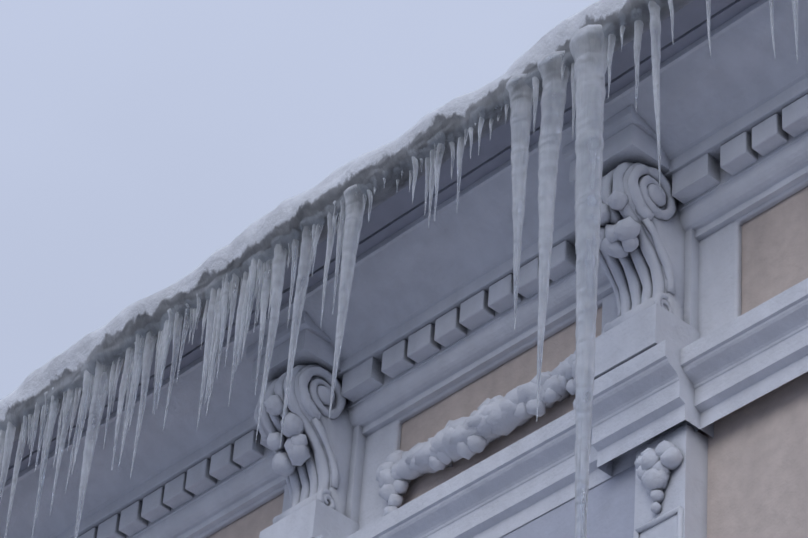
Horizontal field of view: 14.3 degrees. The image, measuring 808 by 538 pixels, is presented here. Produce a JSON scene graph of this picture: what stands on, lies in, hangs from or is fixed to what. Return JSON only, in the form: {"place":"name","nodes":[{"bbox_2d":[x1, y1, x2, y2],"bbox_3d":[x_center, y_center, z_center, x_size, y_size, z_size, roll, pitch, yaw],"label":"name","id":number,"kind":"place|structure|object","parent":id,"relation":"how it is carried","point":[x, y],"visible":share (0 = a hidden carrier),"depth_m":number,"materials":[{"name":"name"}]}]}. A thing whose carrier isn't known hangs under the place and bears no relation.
{"place":"outdoors","nodes":[
{"label":"outdoors","id":0,"kind":"place"},
{"bbox_2d":[0,0,599,399],"label":"sky","id":1,"kind":"structure","parent":0,"point":[139,139],"materials":[{"name":"blue"}]},
{"bbox_2d":[0,0,693,440],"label":"snow","id":2,"kind":"structure","parent":0,"point":[284,222],"depth_m":9.17,"materials":[{"name":"white snow"}]},
{"bbox_2d":[0,0,797,537],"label":"icicles","id":3,"kind":"object","parent":2,"relation":"hanging from","point":[592,50],"visible":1,"depth_m":8.79,"materials":[{"name":"white"}]},
{"bbox_2d":[500,465,635,537],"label":"window head panels","id":4,"kind":"object","parent":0,"point":[611,507],"depth_m":8.31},
{"label":"snowy ground","id":5,"kind":"object","parent":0,"visible":0},
{"bbox_2d":[207,186,807,537],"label":"building walls","id":6,"kind":"structure","parent":5,"relation":"on","point":[757,485],"depth_m":8.26,"materials":[{"name":"beige paint"}]},
{"bbox_3d":[-0.206,5.704,4.667,0.120,0.600,18.580,32,-46,-30],"label":"plinth","id":7,"kind":"object","parent":5,"relation":"on","visible":0},
{"bbox_2d":[0,0,807,537],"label":"entablature","id":8,"kind":"structure","parent":7,"relation":"on","point":[662,374],"depth_m":8.73,"materials":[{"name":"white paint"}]},
{"bbox_2d":[254,365,353,523],"bbox_3d":[-0.298,0.515,9.339,0.292,0.503,0.231,32,-46,-30],"label":"console","id":9,"kind":"object","parent":8,"relation":"on","point":[311,459],"visible":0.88,"depth_m":9.30,"materials":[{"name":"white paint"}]},
{"bbox_2d":[6,0,758,480],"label":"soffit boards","id":10,"kind":"object","parent":8,"relation":"on","point":[394,214],"visible":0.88,"depth_m":8.98,"materials":[{"name":"grey paint"}]},
{"bbox_2d":[78,94,807,537],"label":"dentils","id":11,"kind":"object","parent":8,"relation":"on","point":[740,152],"visible":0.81,"depth_m":9.15,"materials":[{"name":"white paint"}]},
{"bbox_2d":[195,178,807,537],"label":"frieze frames","id":12,"kind":"structure","parent":8,"relation":"attached to","point":[720,255],"depth_m":8.73,"materials":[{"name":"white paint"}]},
{"bbox_2d":[375,350,575,515],"bbox_3d":[0.212,0.438,8.873,0.122,0.234,0.879,32,-46,-30],"label":"garland","id":13,"kind":"object","parent":12,"relation":"attached to","point":[484,425],"visible":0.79,"depth_m":8.85,"materials":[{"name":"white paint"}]},
{"bbox_2d":[599,162,684,332],"bbox_3d":[0.597,-0.042,8.551,0.284,0.504,0.232,32,-46,-30],"label":"console","id":14,"kind":"object","parent":8,"relation":"on","point":[642,249],"visible":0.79,"depth_m":8.51,"materials":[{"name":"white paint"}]},
{"bbox_2d":[633,440,682,537],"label":"pilaster ornament","id":15,"kind":"object","parent":8,"relation":"attached to","point":[658,464],"visible":1,"depth_m":8.07,"materials":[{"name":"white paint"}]}
]}

